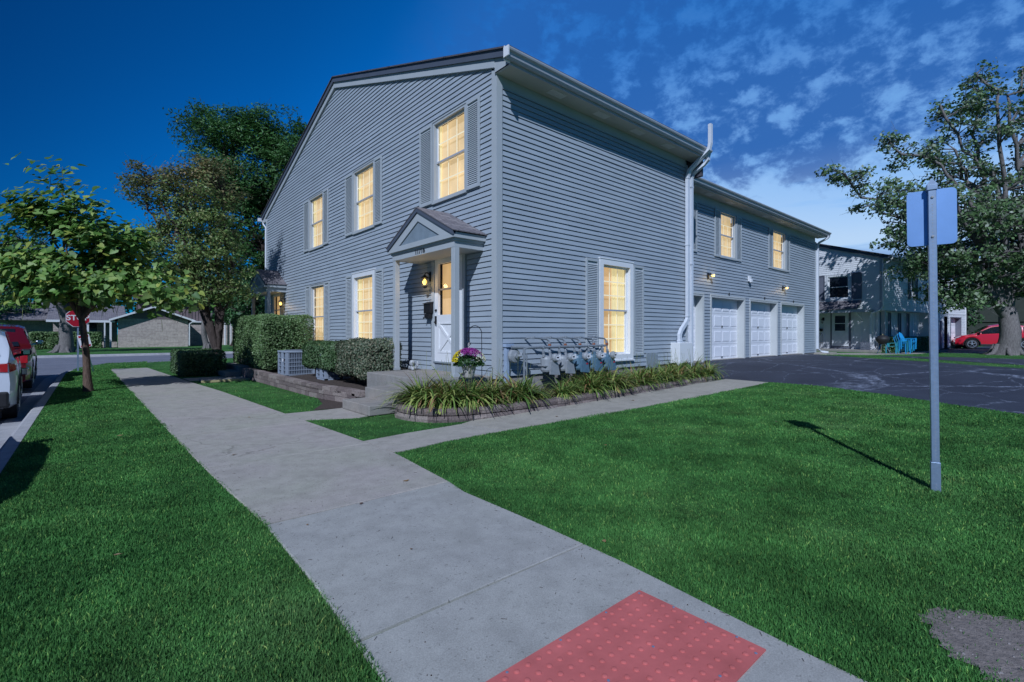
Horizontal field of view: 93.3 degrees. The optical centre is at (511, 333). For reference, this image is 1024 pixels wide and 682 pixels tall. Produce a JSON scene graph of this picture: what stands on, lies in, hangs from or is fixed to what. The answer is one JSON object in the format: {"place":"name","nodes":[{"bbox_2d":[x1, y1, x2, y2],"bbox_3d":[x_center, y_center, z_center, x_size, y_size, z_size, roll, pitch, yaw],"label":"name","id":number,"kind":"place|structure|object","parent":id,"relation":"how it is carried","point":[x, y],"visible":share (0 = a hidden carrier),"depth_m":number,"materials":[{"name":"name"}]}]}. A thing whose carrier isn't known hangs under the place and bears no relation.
{"place":"outdoors","nodes":[
{"label":"outdoors","id":0,"kind":"place"},
{"bbox_2d":[0,367,65,471],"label":"street","id":1,"kind":"structure","parent":0,"point":[42,374],"depth_m":15.66,"materials":[{"name":"asphalt"}]},
{"bbox_2d":[0,329,31,418],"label":"parked suv","id":2,"kind":"object","parent":1,"relation":"on","point":[11,385],"visible":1,"depth_m":8.47,"materials":[{"name":"white paint"}]},
{"bbox_2d":[0,324,42,388],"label":"parked car","id":3,"kind":"object","parent":1,"relation":"on","point":[20,339],"visible":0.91,"depth_m":13.53,"materials":[{"name":"red paint"}]},
{"bbox_2d":[36,336,232,355],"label":"lawn","id":4,"kind":"structure","parent":0,"point":[121,350],"depth_m":37.64,"materials":[{"name":"green grass"}]},
{"bbox_2d":[0,287,39,320],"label":"background tree","id":5,"kind":"object","parent":4,"relation":"on","point":[3,310],"visible":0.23,"depth_m":43.39,"materials":[{"name":"green plant"}]},
{"bbox_2d":[46,337,76,348],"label":"round shrub","id":6,"kind":"object","parent":4,"relation":"on","point":[51,342],"visible":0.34,"depth_m":40.35,"materials":[{"name":"green plant"}]},
{"bbox_2d":[28,331,102,348],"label":"clipped hedge","id":7,"kind":"object","parent":4,"relation":"on","point":[94,336],"visible":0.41,"depth_m":41.28,"materials":[{"name":"green plant"}]},
{"bbox_2d":[0,220,164,352],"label":"street tree","id":8,"kind":"object","parent":4,"relation":"on","point":[66,339],"visible":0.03,"depth_m":33.51,"materials":[{"name":"green plant"}]},
{"bbox_2d":[0,302,196,347],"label":"brick house","id":9,"kind":"structure","parent":4,"relation":"on","point":[138,329],"depth_m":46.43,"materials":[{"name":"brown"}]},
{"bbox_2d":[133,286,232,344],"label":"board house","id":10,"kind":"structure","parent":4,"relation":"on","point":[195,334],"depth_m":53.98,"materials":[{"name":"wood"}]},
{"bbox_2d":[172,262,242,348],"bbox_3d":[-24.637,-2.447,39.943,6.509,7.954,5.988,0,0,-41],"label":"street tree","id":11,"kind":"object","parent":4,"relation":"on","point":[206,344],"depth_m":39.54,"materials":[{"name":"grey plant"}]},
{"bbox_2d":[200,304,243,345],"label":"background tree","id":12,"kind":"object","parent":4,"relation":"on","point":[230,322],"visible":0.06,"depth_m":49.32,"materials":[{"name":"green plant"}]},
{"bbox_2d":[211,276,264,325],"bbox_3d":[-19.921,-1.926,38.730,6.623,6.911,7.079,0,0,14],"label":"background tree","id":13,"kind":"object","parent":4,"relation":"on","point":[259,307],"visible":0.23,"depth_m":37.41,"materials":[{"name":"green plant"}]},
{"bbox_2d":[37,354,232,376],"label":"cross street","id":14,"kind":"structure","parent":0,"point":[69,363],"depth_m":26.17,"materials":[{"name":"asphalt"}]},
{"bbox_2d":[183,375,241,380],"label":"second entry path","id":15,"kind":"structure","parent":0,"point":[192,379],"depth_m":14.14,"materials":[{"name":"concrete"}]},
{"bbox_2d":[111,368,448,524],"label":"old sidewalk","id":16,"kind":"structure","parent":0,"point":[269,446],"depth_m":5.25,"materials":[{"name":"concrete"}]},
{"bbox_2d":[140,392,824,675],"bbox_3d":[-3.160,1.313,6.124,1.794,0.005,12.140,0,0,-41],"label":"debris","id":17,"kind":"object","parent":16,"relation":"on","point":[399,555],"visible":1,"depth_m":3.01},
{"bbox_2d":[287,408,367,419],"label":"entry path","id":18,"kind":"structure","parent":0,"point":[339,413],"depth_m":7.85,"materials":[{"name":"concrete"}]},
{"bbox_2d":[307,415,451,439],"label":"corner grass","id":19,"kind":"structure","parent":0,"point":[374,423],"depth_m":6.85,"materials":[{"name":"plant"}]},
{"bbox_2d":[365,424,506,452],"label":"path","id":20,"kind":"structure","parent":0,"point":[406,441],"depth_m":6.13,"materials":[{"name":"concrete"}]},
{"bbox_2d":[0,346,1023,681],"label":"lawn","id":21,"kind":"structure","parent":0,"point":[346,428],"depth_m":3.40,"materials":[{"name":"plant"}]},
{"bbox_2d":[66,311,89,370],"bbox_3d":[-15.339,0.230,17.085,0.073,2.400,0.638,0,0,42],"label":"stop sign","id":22,"kind":"object","parent":21,"relation":"on","point":[72,320],"visible":0.62,"depth_m":17.04,"materials":[{"name":"metal"}]},
{"bbox_2d":[0,152,215,391],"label":"catalpa tree","id":23,"kind":"object","parent":21,"relation":"on","point":[52,275],"visible":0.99,"depth_m":10.83,"materials":[{"name":"green plant"}]},
{"bbox_2d":[113,153,260,368],"bbox_3d":[-10.867,-2.273,16.300,3.976,7.607,3.928,0,0,-41],"label":"crabapple tree","id":24,"kind":"object","parent":21,"relation":"on","point":[191,255],"visible":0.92,"depth_m":15.98,"materials":[{"name":"green plant"}]},
{"bbox_2d":[0,361,393,681],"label":"verge grass","id":25,"kind":"structure","parent":21,"relation":"on","point":[181,575],"depth_m":2.72,"materials":[{"name":"plant"}]},
{"bbox_2d":[169,348,226,376],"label":"clipped hedge","id":26,"kind":"object","parent":21,"relation":"on","point":[203,362],"visible":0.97,"depth_m":15.13,"materials":[{"name":"green plant"}]},
{"bbox_2d":[199,377,249,382],"bbox_3d":[-8.041,1.300,13.617,1.300,0.060,0.740,0,0,-41],"label":"stone edging","id":27,"kind":"object","parent":21,"relation":"on","point":[222,380],"visible":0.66,"depth_m":13.43,"materials":[{"name":"stone"}]},
{"bbox_2d":[162,97,306,283],"bbox_3d":[-12.469,-5.184,24.103,7.782,13.428,6.629,0,0,-41],"label":"locust tree","id":28,"kind":"object","parent":21,"relation":"on","point":[240,129],"visible":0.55,"depth_m":23.08,"materials":[{"name":"green plant"}]},
{"bbox_2d":[216,358,257,376],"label":"bare soil","id":29,"kind":"structure","parent":21,"relation":"on","point":[233,369],"depth_m":15.26,"materials":[{"name":"soil"}]},
{"bbox_2d":[202,380,319,413],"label":"side grass","id":30,"kind":"structure","parent":21,"relation":"on","point":[282,403],"depth_m":10.03,"materials":[{"name":"plant"}]},
{"bbox_2d":[242,368,364,401],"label":"retaining wall","id":31,"kind":"structure","parent":21,"relation":"on","point":[319,390],"depth_m":10.38,"materials":[{"name":"stone"}]},
{"bbox_2d":[258,368,366,389],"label":"hedge bed soil","id":32,"kind":"structure","parent":21,"relation":"on","point":[360,384],"depth_m":11.80,"materials":[{"name":"soil"}]},
{"bbox_2d":[232,313,314,369],"bbox_3d":[-8.048,0.249,16.133,1.642,1.770,4.091,0,0,-41],"label":"tall hedge","id":33,"kind":"object","parent":32,"relation":"on","point":[263,338],"visible":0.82,"depth_m":14.91,"materials":[{"name":"green plant"}]},
{"bbox_2d":[277,349,314,375],"bbox_3d":[-6.206,0.875,13.914,0.900,0.830,0.900,0,0,-41],"label":"air conditioner","id":34,"kind":"object","parent":32,"relation":"on","point":[289,362],"visible":0.68,"depth_m":13.57,"materials":[{"name":"metal"}]},
{"bbox_2d":[301,340,349,372],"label":"shrub hedge","id":35,"kind":"object","parent":32,"relation":"on","point":[313,351],"visible":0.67,"depth_m":12.11,"materials":[{"name":"green plant"}]},
{"bbox_2d":[316,355,350,380],"bbox_3d":[-4.599,0.885,12.462,0.780,0.750,0.780,0,0,-41],"label":"air conditioner","id":36,"kind":"object","parent":32,"relation":"on","point":[325,375],"visible":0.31,"depth_m":12.16,"materials":[{"name":"metal"}]},
{"bbox_2d":[334,337,402,382],"bbox_3d":[-3.755,0.608,11.516,1.002,1.071,3.451,0,0,-41],"label":"shrub hedge","id":37,"kind":"object","parent":32,"relation":"on","point":[359,357],"visible":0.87,"depth_m":10.45,"materials":[{"name":"green plant"}]},
{"bbox_2d":[314,398,342,409],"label":"bare soil","id":38,"kind":"structure","parent":21,"relation":"on","point":[328,404],"depth_m":8.86,"materials":[{"name":"soil"}]},
{"bbox_2d":[343,369,490,415],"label":"porch steps","id":39,"kind":"structure","parent":21,"relation":"on","point":[379,383],"depth_m":8.53,"materials":[{"name":"concrete"}]},
{"bbox_2d":[249,44,831,389],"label":"townhouse","id":40,"kind":"structure","parent":21,"relation":"on","point":[436,209],"depth_m":11.39,"materials":[{"name":"plastic"}]},
{"bbox_2d":[308,190,323,251],"bbox_3d":[-6.360,-3.646,15.847,0.175,1.772,1.320,0,0,-41],"label":"window","id":41,"kind":"structure","parent":40,"relation":"in","point":[315,207],"depth_m":16.13,"materials":[{"name":"glass"}]},
{"bbox_2d":[310,282,323,344],"bbox_3d":[-6.287,-0.541,15.764,0.175,2.162,1.320,0,0,-41],"label":"window","id":42,"kind":"structure","parent":40,"relation":"in","point":[319,287],"depth_m":15.99,"materials":[{"name":"white plastic"}]},
{"bbox_2d":[352,159,374,234],"bbox_3d":[-3.965,-3.646,13.092,0.175,1.772,1.340,0,0,-41],"label":"window","id":43,"kind":"structure","parent":40,"relation":"in","point":[363,184],"depth_m":13.30,"materials":[{"name":"glass"}]},
{"bbox_2d":[351,268,375,338],"bbox_3d":[-3.974,-0.611,13.084,0.180,2.142,1.460,0,0,-41],"label":"window","id":44,"kind":"structure","parent":40,"relation":"in","point":[363,282],"depth_m":13.28,"materials":[{"name":"white plastic"}]},
{"bbox_2d":[432,102,468,204],"bbox_3d":[-1.252,-3.646,9.972,0.175,1.772,1.250,0,0,-41],"label":"window","id":45,"kind":"structure","parent":40,"relation":"in","point":[449,140],"depth_m":10.12,"materials":[{"name":"glass"}]},
{"bbox_2d":[503,336,616,390],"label":"gas meter bank","id":46,"kind":"structure","parent":40,"relation":"attached to","point":[554,364],"depth_m":9.40,"materials":[{"name":"grey metal"}]},
{"bbox_2d":[598,257,634,360],"bbox_3d":[2.362,-0.526,11.123,1.280,2.322,0.195,0,0,-41],"label":"window","id":47,"kind":"structure","parent":40,"relation":"in","point":[615,323],"depth_m":11.24,"materials":[{"name":"white plastic"}]},
{"bbox_2d":[688,296,694,360],"bbox_3d":[5.021,-0.162,14.854,2.360,2.094,0.053,0,0,-41],"label":"garage door","id":48,"kind":"structure","parent":40,"relation":"in","point":[693,296],"depth_m":15.54,"materials":[{"name":"white metal"}]},
{"bbox_2d":[712,298,736,358],"bbox_3d":[7.278,-0.162,16.801,2.400,2.094,0.075,0,0,-41],"label":"garage door","id":49,"kind":"structure","parent":40,"relation":"in","point":[724,324],"depth_m":16.92,"materials":[{"name":"white metal"}]},
{"bbox_2d":[719,209,736,260],"bbox_3d":[7.364,-3.341,16.610,1.200,1.602,0.175,0,0,-41],"label":"window","id":50,"kind":"structure","parent":40,"relation":"in","point":[727,220],"depth_m":16.81,"materials":[{"name":"glass"}]},
{"bbox_2d":[751,302,769,356],"bbox_3d":[9.515,-0.162,18.746,2.410,2.094,0.075,0,0,-41],"label":"garage door","id":51,"kind":"structure","parent":40,"relation":"in","point":[760,322],"depth_m":18.90,"materials":[{"name":"white metal"}]},
{"bbox_2d":[773,228,785,271],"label":"window","id":52,"kind":"structure","parent":40,"relation":"in","point":[779,257],"depth_m":19.82,"materials":[{"name":"glass"}]},
{"bbox_2d":[782,305,796,353],"bbox_3d":[11.742,-0.162,20.681,2.470,2.094,0.075,0,0,-41],"label":"garage door","id":53,"kind":"structure","parent":40,"relation":"in","point":[789,325],"depth_m":20.86,"materials":[{"name":"white metal"}]},
{"bbox_2d":[411,378,686,415],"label":"flower bed soil","id":54,"kind":"structure","parent":21,"relation":"on","point":[502,402],"depth_m":8.57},
{"bbox_2d":[375,362,439,406],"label":"daylily plant","id":55,"kind":"object","parent":54,"relation":"on","point":[407,393],"visible":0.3,"depth_m":7.71,"materials":[{"name":"green plant"}]},
{"bbox_2d":[380,351,463,412],"bbox_3d":[-1.329,0.731,7.572,1.430,0.914,1.456,0,0,33],"label":"daylily plant","id":56,"kind":"object","parent":54,"relation":"on","point":[425,399],"visible":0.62,"depth_m":7.47,"materials":[{"name":"green plant"}]},
{"bbox_2d":[404,360,487,414],"bbox_3d":[-1.064,0.760,7.499,1.430,0.855,1.472,0,0,-37],"label":"daylily plant","id":57,"kind":"object","parent":54,"relation":"on","point":[440,392],"visible":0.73,"depth_m":7.32,"materials":[{"name":"green plant"}]},
{"bbox_2d":[418,361,483,406],"bbox_3d":[-1.022,0.804,7.829,1.294,0.748,1.158,0,0,18],"label":"daylily plant","id":58,"kind":"object","parent":54,"relation":"on","point":[449,389],"visible":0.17,"depth_m":7.61,"materials":[{"name":"green plant"}]},
{"bbox_2d":[437,364,507,412],"bbox_3d":[-0.687,0.832,7.570,1.286,0.703,1.340,0,0,-20],"label":"daylily plant","id":59,"kind":"object","parent":54,"relation":"on","point":[472,399],"visible":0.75,"depth_m":7.46,"materials":[{"name":"green plant"}]},
{"bbox_2d":[468,325,481,368],"bbox_3d":[-0.615,0.522,8.048,0.245,1.316,0.014,0,0,-1],"label":"shepherd hook","id":60,"kind":"object","parent":54,"relation":"on","point":[481,341],"visible":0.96,"depth_m":8.04,"materials":[{"name":"black metal"}]},
{"bbox_2d":[452,343,485,377],"bbox_3d":[-0.722,0.437,8.052,0.569,0.586,0.574,0,0,-41],"label":"hanging flower pot","id":61,"kind":"object","parent":60,"relation":"hanging from","point":[466,359],"visible":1,"depth_m":7.95,"materials":[{"name":"purple plant"}]},
{"bbox_2d":[459,365,519,408],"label":"daylily plant","id":62,"kind":"object","parent":54,"relation":"on","point":[492,396],"visible":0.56,"depth_m":7.65,"materials":[{"name":"green plant"}]},
{"bbox_2d":[470,360,532,408],"bbox_3d":[-0.217,0.793,7.976,1.336,0.772,1.196,0,0,13],"label":"daylily plant","id":63,"kind":"object","parent":54,"relation":"on","point":[499,391],"visible":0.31,"depth_m":7.84,"materials":[{"name":"green plant"}]},
{"bbox_2d":[481,361,552,408],"bbox_3d":[0.081,0.734,8.199,1.421,0.907,1.447,0,0,38],"label":"daylily plant","id":64,"kind":"object","parent":54,"relation":"on","point":[518,397],"visible":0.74,"depth_m":7.99,"materials":[{"name":"green plant"}]},
{"bbox_2d":[507,366,552,400],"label":"daylily plant","id":65,"kind":"object","parent":54,"relation":"on","point":[532,388],"visible":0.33,"depth_m":8.31,"materials":[{"name":"green plant"}]},
{"bbox_2d":[529,379,555,399],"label":"daylily plant","id":66,"kind":"object","parent":54,"relation":"on","point":[541,393],"visible":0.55,"depth_m":8.34,"materials":[{"name":"green plant"}]},
{"bbox_2d":[546,376,583,399],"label":"daylily plant","id":67,"kind":"object","parent":54,"relation":"on","point":[560,390],"visible":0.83,"depth_m":8.53,"materials":[{"name":"green plant"}]},
{"bbox_2d":[548,375,586,396],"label":"daylily plant","id":68,"kind":"object","parent":54,"relation":"on","point":[572,387],"visible":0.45,"depth_m":8.81,"materials":[{"name":"green plant"}]},
{"bbox_2d":[561,372,588,393],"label":"daylily plant","id":69,"kind":"object","parent":54,"relation":"on","point":[577,380],"visible":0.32,"depth_m":9.08,"materials":[{"name":"green plant"}]},
{"bbox_2d":[561,356,622,397],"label":"daylily plant","id":70,"kind":"object","parent":54,"relation":"on","point":[590,386],"visible":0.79,"depth_m":9.08,"materials":[{"name":"green plant"}]},
{"bbox_2d":[568,357,622,393],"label":"daylily plant","id":71,"kind":"object","parent":54,"relation":"on","point":[598,376],"visible":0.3,"depth_m":9.43,"materials":[{"name":"green plant"}]},
{"bbox_2d":[589,351,638,393],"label":"daylily plant","id":72,"kind":"object","parent":54,"relation":"on","point":[614,386],"visible":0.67,"depth_m":9.42,"materials":[{"name":"green plant"}]},
{"bbox_2d":[608,362,643,389],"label":"daylily plant","id":73,"kind":"object","parent":54,"relation":"on","point":[630,378],"visible":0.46,"depth_m":9.83,"materials":[{"name":"green plant"}]},
{"bbox_2d":[621,353,665,388],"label":"daylily plant","id":74,"kind":"object","parent":54,"relation":"on","point":[640,375],"visible":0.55,"depth_m":10.18,"materials":[{"name":"green plant"}]},
{"bbox_2d":[627,357,674,386],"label":"daylily plant","id":75,"kind":"object","parent":54,"relation":"on","point":[652,377],"visible":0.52,"depth_m":10.51,"materials":[{"name":"green plant"}]},
{"bbox_2d":[646,355,690,385],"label":"daylily plant","id":76,"kind":"object","parent":54,"relation":"on","point":[668,372],"visible":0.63,"depth_m":10.87,"materials":[{"name":"green plant"}]},
{"bbox_2d":[656,350,697,380],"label":"daylily plant","id":77,"kind":"object","parent":54,"relation":"on","point":[670,364],"visible":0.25,"depth_m":11.59,"materials":[{"name":"green plant"}]},
{"bbox_2d":[668,354,695,380],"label":"daylily plant","id":78,"kind":"object","parent":54,"relation":"on","point":[680,374],"visible":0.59,"depth_m":11.25,"materials":[{"name":"green plant"}]},
{"bbox_2d":[674,351,716,381],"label":"daylily plant","id":79,"kind":"object","parent":54,"relation":"on","point":[694,373],"visible":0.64,"depth_m":11.60,"materials":[{"name":"green plant"}]},
{"bbox_2d":[688,348,730,379],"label":"daylily plant","id":80,"kind":"object","parent":54,"relation":"on","point":[713,371],"visible":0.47,"depth_m":12.10,"materials":[{"name":"green plant"}]},
{"bbox_2d":[395,375,717,422],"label":"block wall","id":81,"kind":"structure","parent":21,"relation":"on","point":[432,416],"depth_m":7.66,"materials":[{"name":"stone"}]},
{"bbox_2d":[781,237,965,352],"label":"neighbour townhouse","id":82,"kind":"structure","parent":21,"relation":"on","point":[862,298],"depth_m":28.75,"materials":[{"name":"white"}]},
{"bbox_2d":[826,273,850,299],"bbox_3d":[19.521,-2.766,28.917,0.155,1.512,1.320,0,0,-33],"label":"window","id":83,"kind":"structure","parent":82,"relation":"in","point":[839,281],"depth_m":29.02,"materials":[{"name":"glass"}]},
{"bbox_2d":[832,313,848,345],"bbox_3d":[19.814,-0.240,29.201,0.056,2.000,0.900,0,0,-33],"label":"door","id":84,"kind":"structure","parent":82,"relation":"in","point":[839,338],"depth_m":29.16,"materials":[{"name":"white plastic"}]},
{"bbox_2d":[951,318,954,347],"bbox_3d":[30.550,-0.015,33.729,2.000,2.110,0.052,0,0,-33],"label":"garage door","id":85,"kind":"structure","parent":82,"relation":"in","point":[952,319],"depth_m":33.97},
{"bbox_2d":[880,336,928,352],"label":"clipped hedge","id":86,"kind":"object","parent":21,"relation":"on","point":[923,343],"visible":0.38,"depth_m":27.92,"materials":[{"name":"green plant"}]},
{"bbox_2d":[814,58,1023,355],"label":"maple tree","id":87,"kind":"object","parent":21,"relation":"on","point":[997,278],"visible":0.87,"depth_m":23.36,"materials":[{"name":"green plant"}]},
{"bbox_2d":[907,178,956,491],"bbox_3d":[3.442,0.080,3.964,0.319,2.700,0.084,0,0,34],"label":"sign post","id":88,"kind":"object","parent":21,"relation":"on","point":[932,217],"visible":0.96,"depth_m":3.94,"materials":[{"name":"metal"}]},
{"bbox_2d":[859,353,1023,358],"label":"tree lawn grass","id":89,"kind":"object","parent":21,"relation":"on","point":[960,356],"visible":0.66,"depth_m":22.96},
{"bbox_2d":[966,294,990,326],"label":"background tree","id":90,"kind":"object","parent":21,"relation":"on","point":[970,319],"visible":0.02,"depth_m":43.12,"materials":[{"name":"green plant"}]},
{"bbox_2d":[966,263,1023,333],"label":"olive house","id":91,"kind":"structure","parent":21,"relation":"on","point":[991,317],"depth_m":45.36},
{"bbox_2d":[0,0,1023,334],"label":"sky","id":92,"kind":"structure","parent":0,"point":[786,89],"materials":[{"name":"blue"}]},
{"bbox_2d":[266,482,865,681],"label":"sidewalk","id":93,"kind":"structure","parent":0,"point":[484,567],"depth_m":2.51,"materials":[{"name":"concrete"}]},
{"bbox_2d":[486,590,765,681],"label":"tactile paving plate","id":94,"kind":"object","parent":93,"relation":"on","point":[639,636],"visible":1,"depth_m":1.99,"materials":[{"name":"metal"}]},
{"bbox_2d":[462,379,767,429],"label":"side path","id":95,"kind":"structure","parent":0,"point":[556,414],"depth_m":8.33,"materials":[{"name":"concrete"}]},
{"bbox_2d":[693,354,1023,414],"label":"driveway","id":96,"kind":"structure","parent":0,"point":[1000,389],"depth_m":11.26,"materials":[{"name":"asphalt"}]},
{"bbox_2d":[830,351,942,354],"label":"court path","id":97,"kind":"structure","parent":0,"point":[919,352],"depth_m":25.14,"materials":[{"name":"concrete"}]},
{"bbox_2d":[876,334,890,353],"bbox_3d":[19.124,0.537,24.900,0.612,1.016,0.645,0,0,-41],"label":"kettle grill","id":98,"kind":"object","parent":97,"relation":"on","point":[882,339],"visible":1,"depth_m":24.76,"materials":[{"name":"black metal"}]},
{"bbox_2d":[893,337,910,353],"bbox_3d":[20.192,0.608,25.074,0.622,0.863,0.643,0,0,-31],"label":"plastic chair","id":99,"kind":"object","parent":97,"relation":"on","point":[895,341],"visible":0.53,"depth_m":24.95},
{"bbox_2d":[895,336,912,351],"bbox_3d":[20.207,0.528,24.981,0.622,0.863,0.643,0,0,-31],"label":"plastic chair","id":100,"kind":"object","parent":99,"relation":"on","point":[896,337],"visible":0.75,"depth_m":24.93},
{"bbox_2d":[897,334,914,350],"bbox_3d":[20.221,0.448,24.887,0.622,0.863,0.643,0,0,-31],"label":"plastic chair","id":101,"kind":"object","parent":100,"relation":"on","point":[903,343],"visible":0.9,"depth_m":24.82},
{"bbox_2d":[898,332,916,348],"bbox_3d":[20.236,0.368,24.794,0.622,0.863,0.643,0,0,-31],"label":"plastic chair","id":102,"kind":"object","parent":101,"relation":"on","point":[901,336],"visible":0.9,"depth_m":24.74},
{"bbox_2d":[822,354,1023,367],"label":"court grass","id":103,"kind":"structure","parent":0,"point":[861,356],"depth_m":16.67,"materials":[{"name":"plant"}]},
{"bbox_2d":[885,356,1023,364],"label":"court drive","id":104,"kind":"structure","parent":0,"point":[1000,361],"depth_m":16.54,"materials":[{"name":"asphalt"}]},
{"bbox_2d":[919,607,1023,681],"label":"dirt","id":105,"kind":"structure","parent":0,"point":[1002,651],"depth_m":2.09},
{"bbox_2d":[938,346,1023,353],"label":"neighbour drive","id":106,"kind":"structure","parent":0,"point":[980,350],"depth_m":29.77,"materials":[{"name":"asphalt"}]},
{"bbox_2d":[952,324,1023,349],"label":"parked crossover","id":107,"kind":"object","parent":106,"relation":"on","point":[988,335],"visible":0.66,"depth_m":32.30,"materials":[{"name":"red paint"}]},
{"bbox_2d":[982,326,998,333],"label":"side window","id":108,"kind":"structure","parent":107,"relation":"in","point":[993,330],"depth_m":32.03,"materials":[{"name":"black glass"}]},
{"bbox_3d":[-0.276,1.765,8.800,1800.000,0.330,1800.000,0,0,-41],"label":"ground","id":109,"kind":"structure","parent":0,"visible":0},
{"bbox_2d":[0,361,165,472],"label":"curb","id":110,"kind":"structure","parent":109,"relation":"on","point":[13,431],"depth_m":8.26,"materials":[{"name":"concrete"}]},
{"bbox_2d":[37,351,233,357],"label":"curb","id":111,"kind":"structure","parent":109,"relation":"on","point":[104,355],"depth_m":30.88,"materials":[{"name":"concrete"}]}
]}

